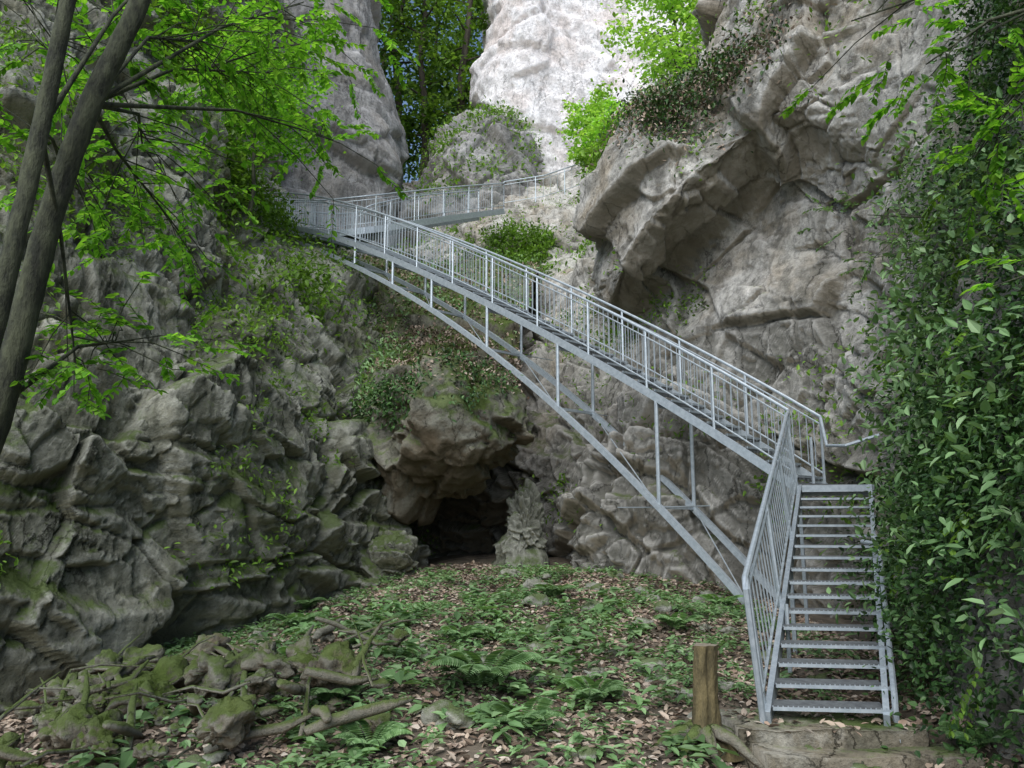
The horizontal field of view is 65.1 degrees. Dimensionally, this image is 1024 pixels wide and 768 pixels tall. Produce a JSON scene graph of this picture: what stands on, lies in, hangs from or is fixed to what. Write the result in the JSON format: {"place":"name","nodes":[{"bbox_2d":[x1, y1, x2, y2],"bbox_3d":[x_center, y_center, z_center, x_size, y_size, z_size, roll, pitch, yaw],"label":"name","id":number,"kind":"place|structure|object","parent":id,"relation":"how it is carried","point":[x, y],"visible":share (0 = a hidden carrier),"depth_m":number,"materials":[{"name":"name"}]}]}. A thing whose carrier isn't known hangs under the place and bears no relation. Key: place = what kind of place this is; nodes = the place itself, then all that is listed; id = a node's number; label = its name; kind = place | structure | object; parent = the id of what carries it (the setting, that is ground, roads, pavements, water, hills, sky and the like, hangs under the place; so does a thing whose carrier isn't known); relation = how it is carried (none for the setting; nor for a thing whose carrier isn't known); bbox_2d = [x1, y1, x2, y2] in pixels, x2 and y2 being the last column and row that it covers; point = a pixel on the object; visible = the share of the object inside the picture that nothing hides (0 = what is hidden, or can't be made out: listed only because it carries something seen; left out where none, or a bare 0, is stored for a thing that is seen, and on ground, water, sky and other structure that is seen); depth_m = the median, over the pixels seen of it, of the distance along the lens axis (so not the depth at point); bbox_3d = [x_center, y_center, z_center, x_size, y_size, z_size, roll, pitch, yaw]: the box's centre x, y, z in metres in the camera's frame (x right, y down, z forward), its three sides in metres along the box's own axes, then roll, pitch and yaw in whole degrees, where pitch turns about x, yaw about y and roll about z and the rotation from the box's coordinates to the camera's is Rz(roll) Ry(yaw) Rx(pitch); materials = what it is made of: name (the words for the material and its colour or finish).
{"place":"outdoors","nodes":[
{"label":"outdoors","id":0,"kind":"place"},
{"bbox_2d":[0,0,430,715],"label":"limestone cliff","id":1,"kind":"structure","parent":0,"point":[98,514],"depth_m":11.23,"materials":[{"name":"grey stone"}]},
{"bbox_2d":[152,0,270,146],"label":"ledge bush","id":2,"kind":"object","parent":1,"relation":"on","point":[204,23],"visible":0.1,"depth_m":21.14,"materials":[{"name":"green plant"}]},
{"bbox_2d":[0,2,437,590],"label":"cliff plants","id":3,"kind":"object","parent":1,"relation":"on","point":[124,210],"visible":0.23,"depth_m":12.87,"materials":[{"name":"green plant"}]},
{"bbox_2d":[107,0,380,353],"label":"cliff shrub","id":4,"kind":"object","parent":1,"relation":"on","point":[240,181],"visible":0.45,"depth_m":19.46,"materials":[{"name":"green plant"}]},
{"bbox_2d":[166,0,345,212],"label":"cliff tree","id":5,"kind":"object","parent":1,"relation":"on","point":[289,86],"visible":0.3,"depth_m":20.19,"materials":[{"name":"green plant"}]},
{"bbox_2d":[258,183,504,249],"bbox_3d":[-4.151,-6.012,26.526,9.627,3.990,3.713,5,-11,-27],"label":"metal footbridge","id":6,"kind":"object","parent":1,"relation":"on","point":[456,218],"visible":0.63,"depth_m":26.07,"materials":[{"name":"metal"}]},
{"bbox_2d":[365,355,534,526],"bbox_3d":[-1.381,1.219,16.020,3.210,3.222,3.820,6,-12,-32],"label":"hanging boulder","id":7,"kind":"object","parent":1,"relation":"attached to","point":[428,462],"visible":0.81,"depth_m":14.77,"materials":[{"name":"grey stone"}]},
{"bbox_2d":[346,337,539,440],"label":"boulder ferns","id":8,"kind":"object","parent":7,"relation":"on","point":[386,384],"visible":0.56,"depth_m":14.95,"materials":[{"name":"green plant"}]},
{"bbox_2d":[377,352,529,400],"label":"boulder leaf litter","id":9,"kind":"object","parent":7,"relation":"on","point":[482,374],"visible":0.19,"depth_m":14.99,"materials":[{"name":"green plant"}]},
{"bbox_2d":[272,0,408,257],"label":"grey back cliff","id":10,"kind":"structure","parent":0,"point":[387,151],"depth_m":35.77,"materials":[{"name":"stone"}]},
{"bbox_2d":[377,0,457,172],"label":"forest tree","id":11,"kind":"object","parent":10,"relation":"on","point":[400,7],"visible":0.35,"depth_m":50.10,"materials":[{"name":"green plant"}]},
{"bbox_2d":[377,0,484,182],"label":"sky","id":12,"kind":"structure","parent":0,"point":[479,38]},
{"bbox_2d":[359,253,539,418],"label":"gully slope","id":13,"kind":"structure","parent":0,"point":[426,319],"depth_m":21.55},
{"bbox_2d":[344,242,547,417],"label":"gully plants","id":14,"kind":"object","parent":13,"relation":"on","point":[380,351],"visible":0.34,"depth_m":21.38,"materials":[{"name":"green plant"}]},
{"bbox_2d":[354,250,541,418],"bbox_3d":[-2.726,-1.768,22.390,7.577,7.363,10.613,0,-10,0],"label":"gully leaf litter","id":15,"kind":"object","parent":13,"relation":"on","point":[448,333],"visible":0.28,"depth_m":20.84,"materials":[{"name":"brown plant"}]},
{"bbox_2d":[0,553,1023,767],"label":"forest ground","id":16,"kind":"structure","parent":0,"point":[462,559],"depth_m":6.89,"materials":[{"name":"plant"}]},
{"bbox_2d":[0,0,286,419],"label":"beech tree","id":17,"kind":"object","parent":16,"relation":"on","point":[50,107],"visible":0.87,"depth_m":5.69,"materials":[{"name":"green plant"}]},
{"bbox_2d":[0,629,409,767],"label":"mossy rock pile","id":18,"kind":"object","parent":16,"relation":"on","point":[226,721],"visible":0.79,"depth_m":6.89,"materials":[{"name":"stone"}]},
{"bbox_2d":[0,0,419,454],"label":"beech tree","id":19,"kind":"object","parent":16,"relation":"on","point":[98,91],"visible":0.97,"depth_m":6.91,"materials":[{"name":"green plant"}]},
{"bbox_2d":[0,616,420,767],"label":"rotten logs","id":20,"kind":"object","parent":16,"relation":"on","point":[128,730],"visible":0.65,"depth_m":6.42,"materials":[{"name":"wood"}]},
{"bbox_2d":[265,613,325,626],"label":"fern","id":21,"kind":"object","parent":16,"relation":"on","point":[293,618],"visible":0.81,"depth_m":10.71,"materials":[{"name":"green plant"}]},
{"bbox_2d":[276,646,319,658],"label":"fern","id":22,"kind":"object","parent":16,"relation":"on","point":[282,650],"visible":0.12,"depth_m":8.35,"materials":[{"name":"green plant"}]},
{"bbox_2d":[293,597,325,608],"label":"fern","id":23,"kind":"object","parent":16,"relation":"on","point":[306,604],"visible":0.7,"depth_m":12.11,"materials":[{"name":"green plant"}]},
{"bbox_2d":[309,685,361,701],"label":"fern","id":24,"kind":"object","parent":16,"relation":"on","point":[322,694],"visible":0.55,"depth_m":6.53,"materials":[{"name":"green plant"}]},
{"bbox_2d":[333,719,413,748],"bbox_3d":[-0.974,2.489,5.675,0.584,0.156,0.508,0,-10,0],"label":"fern","id":25,"kind":"object","parent":16,"relation":"on","point":[391,729],"visible":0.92,"depth_m":5.69,"materials":[{"name":"green plant"}]},
{"bbox_2d":[357,526,419,579],"bbox_3d":[-2.347,3.251,14.894,1.274,1.199,1.361,0,-10,0],"label":"boulder","id":26,"kind":"object","parent":16,"relation":"on","point":[386,552],"visible":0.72,"depth_m":14.47,"materials":[{"name":"stone"}]},
{"bbox_2d":[65,585,738,767],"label":"broadleaf plants","id":27,"kind":"object","parent":16,"relation":"on","point":[126,759],"visible":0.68,"depth_m":7.29,"materials":[{"name":"green plant"}]},
{"bbox_2d":[58,574,863,767],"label":"fallen twigs","id":28,"kind":"object","parent":16,"relation":"on","point":[396,742],"visible":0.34,"depth_m":7.42,"materials":[{"name":"brown wood"}]},
{"bbox_2d":[433,625,492,641],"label":"fern","id":29,"kind":"object","parent":16,"relation":"on","point":[453,632],"visible":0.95,"depth_m":9.08,"materials":[{"name":"green plant"}]},
{"bbox_2d":[62,568,881,767],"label":"ground stones","id":30,"kind":"object","parent":16,"relation":"on","point":[457,718],"visible":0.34,"depth_m":7.72,"materials":[{"name":"stone"}]},
{"bbox_2d":[15,562,934,767],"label":"undergrowth plants","id":31,"kind":"object","parent":16,"relation":"on","point":[577,737],"visible":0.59,"depth_m":8.30,"materials":[{"name":"green plant"}]},
{"bbox_2d":[425,649,543,684],"bbox_3d":[-0.227,2.572,7.254,1.068,0.257,1.040,0,-10,0],"label":"fern","id":32,"kind":"object","parent":16,"relation":"on","point":[510,660],"visible":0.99,"depth_m":7.19,"materials":[{"name":"green plant"}]},
{"bbox_2d":[491,478,549,568],"bbox_3d":[0.051,3.100,16.043,1.418,2.412,1.269,0,-10,0],"label":"stalagmite","id":33,"kind":"object","parent":16,"relation":"on","point":[522,541],"visible":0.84,"depth_m":15.72,"materials":[{"name":"stone"}]},
{"bbox_2d":[486,697,566,730],"bbox_3d":[0.128,2.461,5.916,0.554,0.171,0.677,3,-10,-17],"label":"fern","id":34,"kind":"object","parent":16,"relation":"on","point":[544,703],"visible":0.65,"depth_m":6.03,"materials":[{"name":"green plant"}]},
{"bbox_2d":[534,584,577,595],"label":"fern","id":35,"kind":"object","parent":16,"relation":"on","point":[550,589],"visible":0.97,"depth_m":11.58,"materials":[{"name":"green plant"}]},
{"bbox_2d":[264,192,900,742],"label":"metal staircase","id":36,"kind":"structure","parent":16,"relation":"on","point":[682,406],"depth_m":12.72,"materials":[{"name":"metal"}]},
{"bbox_2d":[560,676,626,701],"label":"fern","id":37,"kind":"object","parent":16,"relation":"on","point":[608,686],"visible":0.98,"depth_m":6.91,"materials":[{"name":"green plant"}]},
{"bbox_2d":[652,612,703,627],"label":"fern","id":38,"kind":"object","parent":16,"relation":"on","point":[674,619],"visible":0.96,"depth_m":9.21,"materials":[{"name":"green plant"}]},
{"bbox_2d":[652,643,764,767],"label":"tree stump","id":39,"kind":"object","parent":16,"relation":"on","point":[706,720],"visible":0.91,"depth_m":5.67,"materials":[{"name":"brown wood"}]},
{"bbox_2d":[697,594,742,604],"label":"fern","id":40,"kind":"object","parent":16,"relation":"on","point":[716,600],"visible":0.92,"depth_m":11.52,"materials":[{"name":"green plant"}]},
{"bbox_2d":[720,708,929,767],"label":"concrete step","id":41,"kind":"object","parent":16,"relation":"on","point":[874,735],"visible":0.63,"depth_m":5.68,"materials":[{"name":"grey concrete"}]},
{"bbox_2d":[752,743,985,767],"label":"concrete step","id":42,"kind":"object","parent":16,"relation":"on","point":[769,756],"visible":0.88,"depth_m":5.37,"materials":[{"name":"grey concrete"}]},
{"bbox_2d":[934,721,1015,748],"bbox_3d":[3.218,2.449,5.601,0.545,0.137,0.452,0,-10,0],"label":"fern","id":43,"kind":"object","parent":16,"relation":"on","point":[943,727],"visible":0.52,"depth_m":5.51,"materials":[{"name":"green plant"}]},
{"bbox_2d":[469,0,691,175],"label":"pale back cliff","id":44,"kind":"structure","parent":0,"point":[537,61],"depth_m":42.05,"materials":[{"name":"stone"}]},
{"bbox_2d":[403,0,1023,761],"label":"limestone cliff","id":45,"kind":"structure","parent":0,"point":[775,288],"depth_m":14.48,"materials":[{"name":"grey stone"}]},
{"bbox_2d":[380,0,442,181],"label":"forest tree","id":46,"kind":"object","parent":45,"relation":"on","point":[385,60],"visible":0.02,"depth_m":58.64,"materials":[{"name":"green plant"}]},
{"bbox_2d":[381,0,470,180],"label":"forest tree","id":47,"kind":"object","parent":45,"relation":"on","point":[424,40],"visible":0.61,"depth_m":48.63,"materials":[{"name":"green plant"}]},
{"bbox_2d":[380,52,474,181],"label":"forest understorey","id":48,"kind":"object","parent":45,"relation":"on","point":[434,79],"visible":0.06,"depth_m":48.45,"materials":[{"name":"green plant"}]},
{"bbox_2d":[394,0,482,181],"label":"forest tree","id":49,"kind":"object","parent":45,"relation":"on","point":[448,32],"visible":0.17,"depth_m":56.28,"materials":[{"name":"green plant"}]},
{"bbox_2d":[402,0,490,130],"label":"forest tree","id":50,"kind":"object","parent":45,"relation":"on","point":[462,57],"visible":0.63,"depth_m":47.26,"materials":[{"name":"green plant"}]},
{"bbox_2d":[424,0,482,114],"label":"forest tree","id":51,"kind":"object","parent":45,"relation":"on","point":[461,6],"visible":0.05,"depth_m":61.69,"materials":[{"name":"green plant"}]},
{"bbox_2d":[442,0,485,109],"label":"forest tree","id":52,"kind":"object","parent":45,"relation":"on","point":[477,3],"visible":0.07,"depth_m":55.50,"materials":[{"name":"green plant"}]},
{"bbox_2d":[394,109,542,254],"bbox_3d":[-2.326,-8.791,40.991,8.162,13.157,14.485,0,-10,0],"label":"rock shoulder","id":53,"kind":"object","parent":45,"relation":"on","point":[498,130],"visible":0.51,"depth_m":38.41,"materials":[{"name":"grey stone"}]},
{"bbox_2d":[383,94,555,253],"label":"shoulder plants","id":54,"kind":"object","parent":45,"relation":"on","point":[510,113],"visible":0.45,"depth_m":38.95,"materials":[{"name":"green plant"}]},
{"bbox_2d":[451,113,624,301],"bbox_3d":[0.572,-5.083,27.425,6.118,5.532,12.932,0,-10,0],"label":"ledge shrub","id":55,"kind":"object","parent":45,"relation":"on","point":[537,236],"visible":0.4,"depth_m":29.88,"materials":[{"name":"green plant"}]},
{"bbox_2d":[503,162,584,202],"bbox_3d":[1.216,-7.241,29.545,3.052,1.423,0.539,-3,-10,15],"label":"ledge fence","id":56,"kind":"object","parent":45,"relation":"on","point":[535,197],"visible":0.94,"depth_m":29.70,"materials":[{"name":"metal"}]},
{"bbox_2d":[556,75,621,169],"bbox_3d":[2.985,-9.126,29.045,2.812,3.272,2.929,0,-10,0],"label":"ledge bush","id":57,"kind":"object","parent":45,"relation":"on","point":[576,125],"visible":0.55,"depth_m":28.75,"materials":[{"name":"green plant"}]},
{"bbox_2d":[579,86,631,172],"bbox_3d":[3.695,-8.391,27.321,2.807,2.824,2.759,-4,-11,19],"label":"ledge bush","id":58,"kind":"object","parent":45,"relation":"on","point":[614,106],"visible":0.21,"depth_m":26.89,"materials":[{"name":"green plant"}]},
{"bbox_2d":[592,0,705,97],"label":"young beech tree","id":59,"kind":"object","parent":45,"relation":"on","point":[669,53],"visible":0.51,"depth_m":24.52,"materials":[{"name":"green plant"}]},
{"bbox_2d":[403,0,924,539],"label":"ledge plants","id":60,"kind":"object","parent":45,"relation":"on","point":[897,148],"visible":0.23,"depth_m":15.07,"materials":[{"name":"green plant"}]},
{"bbox_2d":[568,0,825,194],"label":"overhang creeper","id":61,"kind":"object","parent":45,"relation":"attached to","point":[718,56],"visible":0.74,"depth_m":15.88,"materials":[{"name":"green plant"}]},
{"bbox_2d":[572,0,837,215],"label":"overhang dead leaves","id":62,"kind":"object","parent":45,"relation":"on","point":[720,87],"visible":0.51,"depth_m":15.80,"materials":[{"name":"brown plant"}]},
{"bbox_2d":[797,153,986,303],"bbox_3d":[4.417,-1.950,9.464,1.679,1.711,2.380,8,-13,-39],"label":"hanging shrub","id":63,"kind":"object","parent":45,"relation":"on","point":[878,234],"visible":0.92,"depth_m":9.52,"materials":[{"name":"green plant"}]},
{"bbox_2d":[778,0,1023,294],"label":"maple sapling","id":64,"kind":"object","parent":45,"relation":"on","point":[984,134],"visible":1,"depth_m":6.04,"materials":[{"name":"green plant"}]},
{"bbox_2d":[809,0,1023,767],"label":"ivy","id":65,"kind":"object","parent":45,"relation":"attached to","point":[973,496],"visible":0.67,"depth_m":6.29,"materials":[{"name":"green plant"}]},
{"bbox_2d":[867,133,1023,740],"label":"hanging shrub","id":66,"kind":"object","parent":45,"relation":"on","point":[959,339],"visible":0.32,"depth_m":6.80,"materials":[{"name":"green plant"}]}
]}

